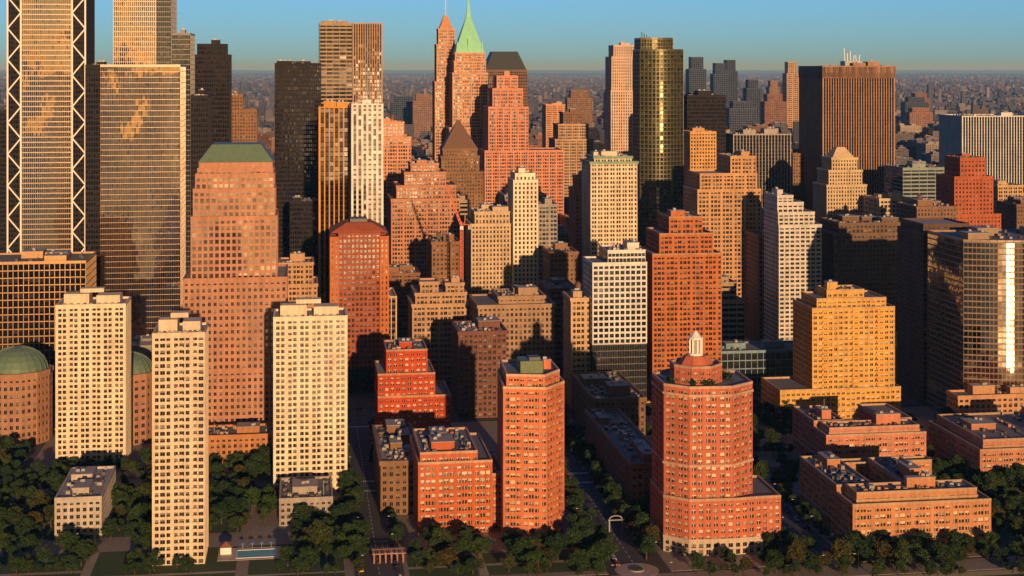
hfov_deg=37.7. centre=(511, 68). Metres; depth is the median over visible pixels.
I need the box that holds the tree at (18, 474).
[11,469,25,480]
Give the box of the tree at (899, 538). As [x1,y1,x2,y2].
[895,535,911,546]
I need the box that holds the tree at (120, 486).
[113,483,132,501]
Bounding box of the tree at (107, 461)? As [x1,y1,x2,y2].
[99,457,114,465]
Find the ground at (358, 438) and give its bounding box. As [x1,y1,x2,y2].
[0,70,1023,575]
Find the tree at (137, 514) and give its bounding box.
[127,503,147,523]
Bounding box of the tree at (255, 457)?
[244,452,262,478]
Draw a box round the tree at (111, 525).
[98,517,120,538]
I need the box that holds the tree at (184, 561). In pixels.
[180,557,190,569]
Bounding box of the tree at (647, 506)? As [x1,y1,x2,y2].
[643,502,649,522]
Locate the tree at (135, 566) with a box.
[129,561,141,575]
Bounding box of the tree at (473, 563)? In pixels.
[465,557,480,573]
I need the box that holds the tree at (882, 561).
[877,558,886,570]
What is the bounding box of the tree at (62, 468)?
[53,461,70,476]
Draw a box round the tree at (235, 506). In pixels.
[222,496,243,517]
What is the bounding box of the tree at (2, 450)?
[0,443,6,454]
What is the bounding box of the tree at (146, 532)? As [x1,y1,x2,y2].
[132,522,151,552]
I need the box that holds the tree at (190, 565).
[186,561,196,571]
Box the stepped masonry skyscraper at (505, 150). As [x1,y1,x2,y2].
[479,71,563,223]
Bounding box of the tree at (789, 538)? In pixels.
[778,532,798,547]
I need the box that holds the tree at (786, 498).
[784,494,789,505]
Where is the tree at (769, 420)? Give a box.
[762,415,775,428]
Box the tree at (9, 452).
[1,449,14,454]
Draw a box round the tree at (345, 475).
[338,471,354,488]
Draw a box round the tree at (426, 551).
[421,547,433,561]
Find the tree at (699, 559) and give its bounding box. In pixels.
[691,552,705,573]
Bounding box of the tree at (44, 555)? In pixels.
[36,548,57,564]
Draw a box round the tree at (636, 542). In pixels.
[632,538,641,546]
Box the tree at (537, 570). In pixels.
[534,566,541,575]
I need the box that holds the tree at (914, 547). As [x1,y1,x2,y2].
[909,542,921,564]
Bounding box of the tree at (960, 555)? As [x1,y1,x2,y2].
[951,544,968,561]
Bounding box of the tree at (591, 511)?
[586,507,596,518]
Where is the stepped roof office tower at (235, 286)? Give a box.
[183,142,287,424]
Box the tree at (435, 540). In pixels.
[427,526,447,552]
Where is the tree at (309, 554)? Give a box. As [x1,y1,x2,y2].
[297,546,320,569]
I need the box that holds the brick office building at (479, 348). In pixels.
[451,316,507,418]
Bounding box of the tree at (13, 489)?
[9,486,18,503]
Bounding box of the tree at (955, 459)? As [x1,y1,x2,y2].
[946,455,966,472]
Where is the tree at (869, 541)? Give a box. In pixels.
[862,534,878,561]
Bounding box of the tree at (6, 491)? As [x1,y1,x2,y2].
[0,485,10,497]
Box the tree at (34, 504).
[25,489,50,511]
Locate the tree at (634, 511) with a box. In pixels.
[623,508,644,531]
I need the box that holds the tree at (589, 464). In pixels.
[584,461,592,468]
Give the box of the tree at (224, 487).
[212,480,232,498]
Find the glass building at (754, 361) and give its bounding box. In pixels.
[722,338,792,392]
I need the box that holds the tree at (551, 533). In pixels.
[544,530,557,539]
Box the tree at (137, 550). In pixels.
[131,547,145,560]
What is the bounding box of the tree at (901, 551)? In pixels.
[892,540,911,562]
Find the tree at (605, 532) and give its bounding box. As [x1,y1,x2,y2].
[596,528,613,540]
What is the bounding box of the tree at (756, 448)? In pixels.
[753,445,761,451]
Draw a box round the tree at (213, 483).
[210,480,220,492]
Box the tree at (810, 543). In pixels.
[799,535,817,549]
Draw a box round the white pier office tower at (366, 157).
[350,98,382,224]
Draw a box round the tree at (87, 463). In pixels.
[78,461,93,466]
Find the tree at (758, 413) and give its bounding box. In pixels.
[754,411,761,416]
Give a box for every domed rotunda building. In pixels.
[0,345,53,446]
[131,351,151,445]
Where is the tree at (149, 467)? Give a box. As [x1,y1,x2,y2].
[147,460,151,470]
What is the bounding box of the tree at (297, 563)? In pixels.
[290,557,306,575]
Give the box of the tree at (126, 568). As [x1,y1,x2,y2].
[121,564,129,575]
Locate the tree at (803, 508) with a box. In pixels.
[795,502,810,518]
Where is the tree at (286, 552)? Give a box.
[278,546,294,565]
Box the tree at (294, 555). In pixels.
[288,552,297,564]
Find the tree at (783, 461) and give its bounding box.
[779,458,787,468]
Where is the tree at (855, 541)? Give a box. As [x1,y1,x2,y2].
[842,533,865,559]
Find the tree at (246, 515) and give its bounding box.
[239,511,251,526]
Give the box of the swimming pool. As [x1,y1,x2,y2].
[217,541,280,560]
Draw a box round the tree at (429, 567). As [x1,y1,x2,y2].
[422,562,434,573]
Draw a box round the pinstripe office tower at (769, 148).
[726,127,790,229]
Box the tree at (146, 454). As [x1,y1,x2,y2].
[137,447,151,466]
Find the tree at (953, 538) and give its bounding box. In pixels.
[944,531,965,547]
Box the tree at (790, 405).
[775,400,795,420]
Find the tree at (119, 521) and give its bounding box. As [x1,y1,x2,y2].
[115,518,125,530]
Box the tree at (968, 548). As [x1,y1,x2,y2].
[961,544,975,557]
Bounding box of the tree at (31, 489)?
[23,486,37,500]
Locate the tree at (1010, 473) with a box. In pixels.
[996,467,1018,487]
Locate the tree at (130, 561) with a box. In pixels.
[124,559,137,564]
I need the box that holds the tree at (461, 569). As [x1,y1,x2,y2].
[451,563,464,575]
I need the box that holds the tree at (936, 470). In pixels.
[932,466,940,478]
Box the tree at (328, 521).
[319,516,335,526]
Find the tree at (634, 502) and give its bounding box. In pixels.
[627,500,637,505]
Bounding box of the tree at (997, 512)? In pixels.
[991,506,1004,519]
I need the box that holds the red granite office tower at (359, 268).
[329,216,388,392]
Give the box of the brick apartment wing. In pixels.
[488,449,500,528]
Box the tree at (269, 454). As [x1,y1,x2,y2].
[260,446,272,475]
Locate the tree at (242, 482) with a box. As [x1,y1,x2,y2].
[232,477,249,487]
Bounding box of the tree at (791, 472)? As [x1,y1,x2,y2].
[783,467,798,486]
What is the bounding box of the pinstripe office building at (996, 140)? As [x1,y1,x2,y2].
[939,109,1023,192]
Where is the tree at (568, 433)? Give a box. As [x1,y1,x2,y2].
[564,431,571,444]
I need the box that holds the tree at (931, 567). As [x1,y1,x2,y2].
[923,559,939,575]
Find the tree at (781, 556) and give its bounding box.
[776,552,788,566]
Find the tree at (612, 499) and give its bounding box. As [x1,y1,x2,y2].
[602,493,620,514]
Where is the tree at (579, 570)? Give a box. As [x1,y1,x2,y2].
[575,567,583,575]
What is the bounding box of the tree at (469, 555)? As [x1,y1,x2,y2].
[462,553,472,560]
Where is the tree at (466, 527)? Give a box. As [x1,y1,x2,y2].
[460,525,473,537]
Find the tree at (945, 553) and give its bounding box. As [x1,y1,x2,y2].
[931,542,954,564]
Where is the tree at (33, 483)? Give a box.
[29,480,39,488]
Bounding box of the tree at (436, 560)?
[431,552,442,567]
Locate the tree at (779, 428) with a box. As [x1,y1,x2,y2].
[774,424,786,439]
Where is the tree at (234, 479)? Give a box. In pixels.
[231,477,238,483]
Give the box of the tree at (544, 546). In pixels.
[538,544,549,556]
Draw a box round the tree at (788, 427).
[785,424,791,436]
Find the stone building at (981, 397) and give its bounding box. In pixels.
[946,382,1023,412]
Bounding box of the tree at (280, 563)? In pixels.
[276,559,283,570]
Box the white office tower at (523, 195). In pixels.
[508,166,537,286]
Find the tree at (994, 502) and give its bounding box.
[991,498,1001,507]
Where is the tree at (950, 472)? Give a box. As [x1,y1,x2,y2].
[946,468,958,478]
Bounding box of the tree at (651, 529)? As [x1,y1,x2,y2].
[637,524,661,540]
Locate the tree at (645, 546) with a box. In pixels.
[638,533,656,559]
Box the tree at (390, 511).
[385,509,395,517]
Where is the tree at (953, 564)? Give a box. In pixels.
[947,560,957,569]
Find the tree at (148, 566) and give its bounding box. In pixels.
[143,560,157,573]
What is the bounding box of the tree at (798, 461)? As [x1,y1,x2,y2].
[795,458,799,468]
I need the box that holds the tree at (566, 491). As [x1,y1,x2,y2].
[564,487,573,501]
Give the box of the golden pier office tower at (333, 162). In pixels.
[318,99,349,302]
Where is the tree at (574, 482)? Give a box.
[566,478,579,492]
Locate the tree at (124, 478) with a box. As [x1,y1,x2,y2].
[120,474,129,484]
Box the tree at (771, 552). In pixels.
[764,549,776,563]
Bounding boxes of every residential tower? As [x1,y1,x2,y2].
[55,287,130,469]
[152,310,208,565]
[273,297,347,493]
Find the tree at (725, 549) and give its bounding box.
[718,546,731,562]
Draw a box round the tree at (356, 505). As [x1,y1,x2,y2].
[345,500,362,521]
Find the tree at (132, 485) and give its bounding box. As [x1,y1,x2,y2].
[127,483,135,488]
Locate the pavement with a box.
[0,407,1023,575]
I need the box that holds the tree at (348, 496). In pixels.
[342,493,354,500]
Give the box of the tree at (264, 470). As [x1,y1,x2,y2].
[257,462,270,480]
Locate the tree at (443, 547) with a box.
[437,544,450,551]
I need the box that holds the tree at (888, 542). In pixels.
[883,539,895,561]
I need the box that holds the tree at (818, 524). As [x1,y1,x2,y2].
[813,520,822,531]
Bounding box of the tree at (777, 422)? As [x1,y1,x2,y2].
[771,421,784,431]
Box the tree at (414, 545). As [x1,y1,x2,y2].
[407,539,422,554]
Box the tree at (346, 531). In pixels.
[334,522,356,544]
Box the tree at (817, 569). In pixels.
[813,565,822,574]
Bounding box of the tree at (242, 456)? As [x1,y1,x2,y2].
[226,452,248,464]
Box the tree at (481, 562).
[477,558,484,572]
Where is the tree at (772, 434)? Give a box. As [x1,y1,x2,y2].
[762,429,781,441]
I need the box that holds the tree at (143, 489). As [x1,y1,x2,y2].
[134,482,151,502]
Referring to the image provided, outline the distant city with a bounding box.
[0,71,1023,154]
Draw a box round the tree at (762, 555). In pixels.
[757,550,766,563]
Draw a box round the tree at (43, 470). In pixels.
[23,461,49,478]
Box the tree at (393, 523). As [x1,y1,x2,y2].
[390,521,400,533]
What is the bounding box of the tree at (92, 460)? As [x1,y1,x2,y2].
[83,458,99,464]
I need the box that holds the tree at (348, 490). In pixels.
[341,487,351,497]
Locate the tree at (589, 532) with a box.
[579,527,595,543]
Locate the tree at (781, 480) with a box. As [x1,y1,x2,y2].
[773,477,791,489]
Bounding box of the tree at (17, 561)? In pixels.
[9,556,26,574]
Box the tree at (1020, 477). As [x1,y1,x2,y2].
[1014,472,1023,493]
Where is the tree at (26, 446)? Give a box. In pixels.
[20,441,30,455]
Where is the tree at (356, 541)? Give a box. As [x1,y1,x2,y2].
[347,533,369,557]
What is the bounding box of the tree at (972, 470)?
[965,465,978,480]
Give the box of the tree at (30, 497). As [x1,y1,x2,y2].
[24,491,45,510]
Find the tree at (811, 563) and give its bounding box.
[803,557,818,572]
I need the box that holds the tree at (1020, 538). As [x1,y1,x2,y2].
[1014,535,1023,549]
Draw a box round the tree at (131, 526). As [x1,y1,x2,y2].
[124,521,139,535]
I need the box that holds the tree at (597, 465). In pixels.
[588,460,601,483]
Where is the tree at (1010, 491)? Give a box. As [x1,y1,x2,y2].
[1004,487,1020,495]
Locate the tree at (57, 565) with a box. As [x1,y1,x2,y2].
[55,562,62,570]
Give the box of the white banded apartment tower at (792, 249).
[764,187,821,339]
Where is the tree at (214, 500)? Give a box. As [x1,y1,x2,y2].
[209,496,223,506]
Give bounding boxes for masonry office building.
[278,251,317,307]
[387,158,459,277]
[407,275,470,380]
[427,232,459,283]
[469,284,555,361]
[538,196,557,287]
[542,241,578,283]
[745,230,763,340]
[761,207,763,229]
[791,148,803,206]
[819,214,900,330]
[895,194,957,220]
[996,195,1023,228]
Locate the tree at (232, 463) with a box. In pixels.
[224,457,240,470]
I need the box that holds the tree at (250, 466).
[244,458,259,479]
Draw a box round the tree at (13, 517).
[0,510,25,534]
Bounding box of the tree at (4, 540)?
[0,533,12,555]
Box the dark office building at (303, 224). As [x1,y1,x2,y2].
[290,195,317,296]
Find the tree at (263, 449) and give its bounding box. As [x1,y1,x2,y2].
[258,446,268,461]
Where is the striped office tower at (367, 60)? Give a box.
[352,23,382,102]
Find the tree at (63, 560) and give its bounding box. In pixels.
[59,554,68,567]
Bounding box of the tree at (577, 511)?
[572,506,585,516]
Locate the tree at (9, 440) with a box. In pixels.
[0,435,21,452]
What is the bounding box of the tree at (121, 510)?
[113,503,126,517]
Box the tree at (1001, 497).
[998,494,1007,510]
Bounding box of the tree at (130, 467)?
[124,461,136,477]
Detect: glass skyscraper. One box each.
[7,0,94,252]
[85,60,106,294]
[100,65,185,336]
[113,0,194,271]
[633,32,683,245]
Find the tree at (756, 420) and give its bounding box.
[753,414,762,429]
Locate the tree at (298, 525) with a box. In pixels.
[290,520,306,534]
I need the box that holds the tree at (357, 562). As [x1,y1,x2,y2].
[350,557,365,574]
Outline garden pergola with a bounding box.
[371,546,405,563]
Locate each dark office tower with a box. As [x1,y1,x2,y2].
[0,109,6,252]
[190,88,211,265]
[195,38,231,143]
[684,89,725,169]
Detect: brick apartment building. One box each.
[374,332,450,427]
[410,426,492,534]
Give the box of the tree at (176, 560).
[171,555,181,568]
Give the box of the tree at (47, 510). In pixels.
[41,505,53,527]
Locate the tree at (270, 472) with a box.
[266,462,272,475]
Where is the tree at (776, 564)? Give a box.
[766,557,784,572]
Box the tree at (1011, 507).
[1004,499,1018,516]
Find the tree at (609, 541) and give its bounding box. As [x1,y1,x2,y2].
[600,537,619,559]
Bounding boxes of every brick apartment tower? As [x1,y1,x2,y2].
[497,355,563,540]
[640,208,721,403]
[650,331,780,555]
[761,279,900,420]
[897,218,968,404]
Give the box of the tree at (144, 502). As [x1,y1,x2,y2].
[138,499,148,505]
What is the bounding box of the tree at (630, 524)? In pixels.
[628,515,640,536]
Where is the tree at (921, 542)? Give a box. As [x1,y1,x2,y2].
[911,537,925,548]
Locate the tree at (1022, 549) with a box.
[1019,542,1023,557]
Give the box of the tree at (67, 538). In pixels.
[54,530,79,554]
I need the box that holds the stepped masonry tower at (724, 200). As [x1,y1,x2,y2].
[683,149,760,298]
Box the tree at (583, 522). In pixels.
[570,517,595,530]
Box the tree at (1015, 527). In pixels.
[1003,516,1023,535]
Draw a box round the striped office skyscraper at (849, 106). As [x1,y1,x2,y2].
[798,48,895,210]
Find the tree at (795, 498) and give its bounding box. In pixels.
[787,494,799,509]
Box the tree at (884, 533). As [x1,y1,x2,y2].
[874,530,894,544]
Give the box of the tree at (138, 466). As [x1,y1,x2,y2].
[135,462,143,474]
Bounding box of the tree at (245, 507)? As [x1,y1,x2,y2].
[238,497,250,511]
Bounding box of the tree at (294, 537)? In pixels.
[289,534,299,547]
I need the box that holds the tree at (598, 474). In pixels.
[591,467,608,480]
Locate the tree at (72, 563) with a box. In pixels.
[64,554,81,573]
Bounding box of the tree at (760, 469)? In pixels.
[753,460,769,479]
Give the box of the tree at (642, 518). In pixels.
[631,512,650,533]
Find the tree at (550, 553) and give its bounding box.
[541,547,557,565]
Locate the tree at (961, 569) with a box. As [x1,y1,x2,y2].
[957,566,966,575]
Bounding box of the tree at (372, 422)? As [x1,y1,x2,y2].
[369,419,374,429]
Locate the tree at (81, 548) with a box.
[68,539,95,565]
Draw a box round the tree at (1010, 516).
[1006,513,1014,523]
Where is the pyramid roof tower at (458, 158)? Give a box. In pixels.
[437,120,483,216]
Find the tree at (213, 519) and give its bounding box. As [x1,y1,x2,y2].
[209,514,220,529]
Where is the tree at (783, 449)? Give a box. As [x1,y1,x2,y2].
[776,440,786,453]
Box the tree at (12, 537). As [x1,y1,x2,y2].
[9,534,16,544]
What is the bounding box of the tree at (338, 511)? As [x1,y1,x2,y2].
[330,503,352,523]
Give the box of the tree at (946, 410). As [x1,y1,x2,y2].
[934,406,952,419]
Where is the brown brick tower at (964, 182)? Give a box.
[936,152,1000,228]
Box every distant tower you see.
[390,96,413,123]
[412,94,431,138]
[565,90,591,127]
[603,92,604,128]
[686,57,705,93]
[710,63,727,107]
[724,60,737,107]
[726,101,755,131]
[743,80,760,123]
[760,94,785,123]
[766,81,779,93]
[778,82,781,93]
[782,62,798,131]
[901,97,928,122]
[904,107,932,131]
[911,93,929,111]
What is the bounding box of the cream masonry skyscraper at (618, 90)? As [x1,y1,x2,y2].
[604,42,633,159]
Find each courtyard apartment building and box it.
[792,403,925,458]
[799,451,991,546]
[928,406,1023,486]
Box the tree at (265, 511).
[259,505,271,522]
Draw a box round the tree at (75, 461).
[68,456,82,466]
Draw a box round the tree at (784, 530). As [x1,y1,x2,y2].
[781,525,790,537]
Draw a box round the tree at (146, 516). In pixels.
[142,512,151,522]
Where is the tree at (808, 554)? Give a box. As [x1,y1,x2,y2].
[802,549,818,568]
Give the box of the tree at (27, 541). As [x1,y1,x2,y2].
[17,533,44,553]
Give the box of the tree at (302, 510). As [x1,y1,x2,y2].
[292,504,318,529]
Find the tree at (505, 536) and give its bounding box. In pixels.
[499,533,513,543]
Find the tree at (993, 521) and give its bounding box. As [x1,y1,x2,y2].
[991,516,998,530]
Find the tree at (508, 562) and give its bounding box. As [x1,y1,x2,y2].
[499,555,516,572]
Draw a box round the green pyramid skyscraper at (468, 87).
[445,0,487,154]
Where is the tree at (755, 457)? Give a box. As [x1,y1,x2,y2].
[753,455,759,463]
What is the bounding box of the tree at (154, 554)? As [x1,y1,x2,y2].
[143,549,164,571]
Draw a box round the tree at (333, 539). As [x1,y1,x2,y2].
[325,526,341,547]
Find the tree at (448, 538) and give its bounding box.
[437,530,455,548]
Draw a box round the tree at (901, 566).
[895,560,908,575]
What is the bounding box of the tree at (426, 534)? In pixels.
[420,525,435,547]
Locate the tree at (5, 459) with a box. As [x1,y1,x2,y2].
[0,453,13,469]
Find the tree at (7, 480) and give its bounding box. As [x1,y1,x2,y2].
[0,476,12,487]
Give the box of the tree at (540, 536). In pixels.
[533,532,547,546]
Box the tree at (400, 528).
[390,524,405,545]
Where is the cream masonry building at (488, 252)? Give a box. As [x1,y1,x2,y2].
[465,202,511,300]
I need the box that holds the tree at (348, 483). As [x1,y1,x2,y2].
[342,480,354,493]
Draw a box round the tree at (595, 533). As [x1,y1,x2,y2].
[593,527,606,539]
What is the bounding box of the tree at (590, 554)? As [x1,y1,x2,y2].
[580,549,598,569]
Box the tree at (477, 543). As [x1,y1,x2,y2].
[466,536,491,557]
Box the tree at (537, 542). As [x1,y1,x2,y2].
[525,536,541,550]
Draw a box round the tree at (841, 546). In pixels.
[829,538,854,562]
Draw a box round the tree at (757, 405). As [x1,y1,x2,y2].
[753,400,764,412]
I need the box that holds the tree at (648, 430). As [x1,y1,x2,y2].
[646,424,651,437]
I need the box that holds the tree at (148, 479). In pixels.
[141,474,151,486]
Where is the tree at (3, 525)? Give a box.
[0,520,13,533]
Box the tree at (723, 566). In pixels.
[719,564,727,569]
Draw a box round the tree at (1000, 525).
[995,518,1006,534]
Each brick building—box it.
[209,422,272,467]
[372,419,412,515]
[570,371,646,435]
[584,408,651,503]
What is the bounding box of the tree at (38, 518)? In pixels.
[26,511,45,535]
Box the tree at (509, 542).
[502,538,516,555]
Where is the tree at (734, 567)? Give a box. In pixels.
[730,563,739,572]
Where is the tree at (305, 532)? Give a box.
[301,527,318,545]
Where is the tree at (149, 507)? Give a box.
[143,504,151,522]
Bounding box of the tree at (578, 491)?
[569,488,584,501]
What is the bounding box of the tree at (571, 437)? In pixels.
[565,432,581,443]
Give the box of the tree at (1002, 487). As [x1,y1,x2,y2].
[997,485,1007,495]
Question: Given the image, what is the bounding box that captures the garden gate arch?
[608,515,623,531]
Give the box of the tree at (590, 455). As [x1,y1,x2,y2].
[585,449,598,465]
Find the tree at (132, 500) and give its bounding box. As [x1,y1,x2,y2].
[128,492,140,505]
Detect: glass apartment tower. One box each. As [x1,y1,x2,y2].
[583,239,646,404]
[927,225,1023,412]
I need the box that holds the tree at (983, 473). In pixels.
[981,470,991,491]
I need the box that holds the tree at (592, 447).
[585,442,596,457]
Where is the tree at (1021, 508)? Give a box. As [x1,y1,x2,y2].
[1019,506,1023,517]
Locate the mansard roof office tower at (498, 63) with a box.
[486,52,526,105]
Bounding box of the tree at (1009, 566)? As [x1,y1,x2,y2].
[1005,563,1013,571]
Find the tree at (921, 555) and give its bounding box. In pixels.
[914,549,929,568]
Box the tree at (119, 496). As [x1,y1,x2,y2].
[111,489,130,509]
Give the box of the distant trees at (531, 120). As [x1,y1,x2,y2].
[0,78,1023,157]
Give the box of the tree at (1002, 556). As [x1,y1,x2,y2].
[992,547,1008,564]
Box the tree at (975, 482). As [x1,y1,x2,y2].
[971,472,979,485]
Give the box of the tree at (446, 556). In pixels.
[437,547,459,569]
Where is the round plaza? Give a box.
[615,563,658,575]
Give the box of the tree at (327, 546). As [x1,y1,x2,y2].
[319,542,333,554]
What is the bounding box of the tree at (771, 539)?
[764,532,781,551]
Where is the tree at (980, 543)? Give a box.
[974,538,986,553]
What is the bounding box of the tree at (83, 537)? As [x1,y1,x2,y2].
[76,534,87,542]
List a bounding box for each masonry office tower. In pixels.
[383,114,411,215]
[542,101,564,147]
[548,108,593,213]
[568,170,581,289]
[684,126,715,184]
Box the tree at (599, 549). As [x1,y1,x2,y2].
[591,543,606,561]
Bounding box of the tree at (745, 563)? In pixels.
[738,557,751,573]
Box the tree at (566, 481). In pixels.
[564,478,573,488]
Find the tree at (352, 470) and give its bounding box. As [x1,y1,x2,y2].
[347,467,358,475]
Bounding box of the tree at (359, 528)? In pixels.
[354,523,365,541]
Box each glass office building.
[0,248,95,408]
[884,160,943,199]
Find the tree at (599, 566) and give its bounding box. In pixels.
[592,560,606,575]
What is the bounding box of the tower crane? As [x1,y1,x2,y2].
[445,184,471,278]
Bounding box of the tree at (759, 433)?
[753,428,765,442]
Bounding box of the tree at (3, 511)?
[0,507,8,523]
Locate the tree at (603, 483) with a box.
[600,475,618,489]
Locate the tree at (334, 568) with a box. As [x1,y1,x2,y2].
[330,564,339,573]
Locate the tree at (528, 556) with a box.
[520,550,536,567]
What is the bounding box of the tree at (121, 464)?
[113,457,131,474]
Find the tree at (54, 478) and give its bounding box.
[44,470,65,495]
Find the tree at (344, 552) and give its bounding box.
[334,545,355,562]
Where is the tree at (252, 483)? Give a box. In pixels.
[244,476,256,488]
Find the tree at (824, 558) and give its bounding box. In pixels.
[815,551,830,570]
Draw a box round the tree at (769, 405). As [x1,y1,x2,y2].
[763,401,774,412]
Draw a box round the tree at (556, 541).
[545,533,569,559]
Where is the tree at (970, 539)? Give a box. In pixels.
[959,532,976,553]
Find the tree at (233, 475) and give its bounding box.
[226,472,241,482]
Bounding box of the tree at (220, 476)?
[214,472,227,480]
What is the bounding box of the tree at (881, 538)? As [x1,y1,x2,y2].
[878,536,887,541]
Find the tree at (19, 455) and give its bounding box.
[11,449,27,463]
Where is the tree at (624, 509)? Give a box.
[619,503,632,524]
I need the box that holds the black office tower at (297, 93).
[275,59,320,261]
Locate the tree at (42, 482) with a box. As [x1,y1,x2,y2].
[38,474,47,492]
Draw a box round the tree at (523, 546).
[510,536,534,563]
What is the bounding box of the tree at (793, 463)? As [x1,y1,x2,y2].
[783,459,798,473]
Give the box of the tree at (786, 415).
[783,408,791,422]
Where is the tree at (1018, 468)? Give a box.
[1010,463,1023,473]
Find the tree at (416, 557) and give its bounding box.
[409,551,422,567]
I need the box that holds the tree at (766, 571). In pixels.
[763,566,769,575]
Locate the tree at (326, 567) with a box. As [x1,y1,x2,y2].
[323,563,330,574]
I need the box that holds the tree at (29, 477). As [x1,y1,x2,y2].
[23,473,38,486]
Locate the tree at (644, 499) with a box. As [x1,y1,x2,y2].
[638,493,649,504]
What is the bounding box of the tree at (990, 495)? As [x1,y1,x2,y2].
[985,491,994,498]
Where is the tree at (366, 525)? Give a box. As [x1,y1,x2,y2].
[358,519,370,534]
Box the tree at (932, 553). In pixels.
[926,541,939,557]
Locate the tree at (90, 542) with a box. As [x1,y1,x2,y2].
[87,538,99,561]
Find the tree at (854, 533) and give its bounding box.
[840,531,862,556]
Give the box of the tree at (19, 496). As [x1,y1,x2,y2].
[11,487,27,509]
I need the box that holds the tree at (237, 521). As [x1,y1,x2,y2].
[228,515,247,532]
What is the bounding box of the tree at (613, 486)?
[601,481,624,507]
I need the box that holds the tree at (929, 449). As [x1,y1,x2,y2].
[926,444,935,456]
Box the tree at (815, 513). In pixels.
[804,508,821,527]
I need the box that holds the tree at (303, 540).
[296,535,309,548]
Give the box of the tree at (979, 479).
[972,474,990,492]
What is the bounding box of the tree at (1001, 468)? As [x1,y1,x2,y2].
[995,466,1013,486]
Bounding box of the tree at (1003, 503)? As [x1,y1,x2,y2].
[1000,498,1017,510]
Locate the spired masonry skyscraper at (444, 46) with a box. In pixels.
[432,0,455,161]
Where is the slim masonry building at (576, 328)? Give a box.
[562,281,589,408]
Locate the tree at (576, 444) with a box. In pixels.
[570,440,584,451]
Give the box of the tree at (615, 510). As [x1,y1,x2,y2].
[612,500,624,520]
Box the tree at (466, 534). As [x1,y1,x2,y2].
[455,530,475,548]
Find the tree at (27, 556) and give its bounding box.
[21,553,30,561]
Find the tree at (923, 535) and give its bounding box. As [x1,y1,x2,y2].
[910,530,932,548]
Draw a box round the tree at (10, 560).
[8,557,13,570]
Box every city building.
[131,334,151,361]
[258,127,270,131]
[258,131,274,138]
[258,132,270,152]
[269,137,274,153]
[383,215,387,232]
[389,263,421,330]
[389,287,396,339]
[411,139,421,144]
[411,144,431,156]
[411,150,416,156]
[411,155,429,160]
[419,134,431,143]
[424,142,431,155]
[457,194,469,287]
[498,188,546,204]
[528,126,541,137]
[528,138,537,144]
[528,144,537,147]
[533,133,541,139]
[535,138,541,147]
[538,277,574,366]
[557,224,568,245]
[560,214,568,226]
[589,126,604,141]
[593,140,604,150]
[722,274,744,340]
[743,124,773,131]
[767,122,790,133]
[791,142,798,147]
[863,188,912,216]
[895,123,920,132]
[895,131,914,145]
[895,146,912,158]
[895,156,914,163]
[895,331,896,381]
[897,145,915,159]
[907,137,938,146]
[916,141,938,159]
[919,126,933,136]
[919,135,938,140]
[921,151,938,161]
[926,161,938,164]
[928,122,938,127]
[993,179,1023,212]
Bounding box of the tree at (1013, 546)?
[1004,541,1023,560]
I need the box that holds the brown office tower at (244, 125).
[232,91,257,141]
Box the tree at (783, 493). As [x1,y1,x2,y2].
[779,489,790,501]
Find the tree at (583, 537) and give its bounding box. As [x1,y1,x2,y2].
[573,533,588,548]
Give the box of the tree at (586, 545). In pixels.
[580,542,591,551]
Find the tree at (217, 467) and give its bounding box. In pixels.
[211,461,225,481]
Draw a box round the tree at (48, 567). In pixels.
[44,564,52,569]
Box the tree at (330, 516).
[327,508,343,524]
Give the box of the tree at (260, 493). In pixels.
[258,489,262,497]
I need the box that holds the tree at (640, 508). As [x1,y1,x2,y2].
[634,505,649,520]
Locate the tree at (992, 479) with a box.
[982,472,1005,493]
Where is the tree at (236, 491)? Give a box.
[228,485,245,501]
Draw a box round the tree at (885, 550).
[874,541,893,564]
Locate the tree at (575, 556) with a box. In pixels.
[566,548,589,567]
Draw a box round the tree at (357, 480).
[353,475,364,486]
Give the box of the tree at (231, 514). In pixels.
[227,512,237,522]
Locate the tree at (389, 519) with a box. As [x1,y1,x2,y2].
[387,513,398,522]
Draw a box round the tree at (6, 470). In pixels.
[0,464,15,479]
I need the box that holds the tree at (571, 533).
[561,528,582,554]
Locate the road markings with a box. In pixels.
[347,400,912,573]
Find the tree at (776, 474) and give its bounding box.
[769,470,788,483]
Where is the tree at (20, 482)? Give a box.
[9,478,31,487]
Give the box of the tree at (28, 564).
[21,560,33,572]
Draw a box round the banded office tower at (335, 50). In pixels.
[319,20,351,104]
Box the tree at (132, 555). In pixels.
[126,551,139,561]
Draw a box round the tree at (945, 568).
[939,563,955,575]
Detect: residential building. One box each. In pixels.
[54,466,115,541]
[279,476,332,525]
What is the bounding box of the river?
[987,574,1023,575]
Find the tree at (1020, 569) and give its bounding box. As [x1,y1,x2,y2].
[1016,559,1023,572]
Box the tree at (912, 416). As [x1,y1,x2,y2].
[907,413,916,421]
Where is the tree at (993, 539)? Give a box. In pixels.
[984,531,1000,550]
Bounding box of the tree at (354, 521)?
[350,518,365,533]
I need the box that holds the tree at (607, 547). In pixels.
[595,541,614,562]
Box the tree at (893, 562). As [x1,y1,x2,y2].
[889,558,900,571]
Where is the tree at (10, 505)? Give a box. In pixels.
[5,503,18,508]
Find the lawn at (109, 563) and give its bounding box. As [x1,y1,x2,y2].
[0,497,1023,575]
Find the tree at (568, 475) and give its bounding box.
[564,470,571,479]
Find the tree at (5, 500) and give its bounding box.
[0,496,10,506]
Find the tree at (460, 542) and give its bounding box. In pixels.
[451,537,471,557]
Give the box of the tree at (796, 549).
[785,539,807,563]
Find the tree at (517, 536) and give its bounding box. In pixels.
[512,534,521,539]
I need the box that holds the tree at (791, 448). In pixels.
[785,443,794,453]
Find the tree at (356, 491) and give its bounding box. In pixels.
[349,486,365,501]
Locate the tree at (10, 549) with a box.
[4,545,18,556]
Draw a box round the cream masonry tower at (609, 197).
[580,149,638,290]
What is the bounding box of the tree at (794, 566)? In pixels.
[789,559,800,575]
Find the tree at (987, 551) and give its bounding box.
[980,544,992,559]

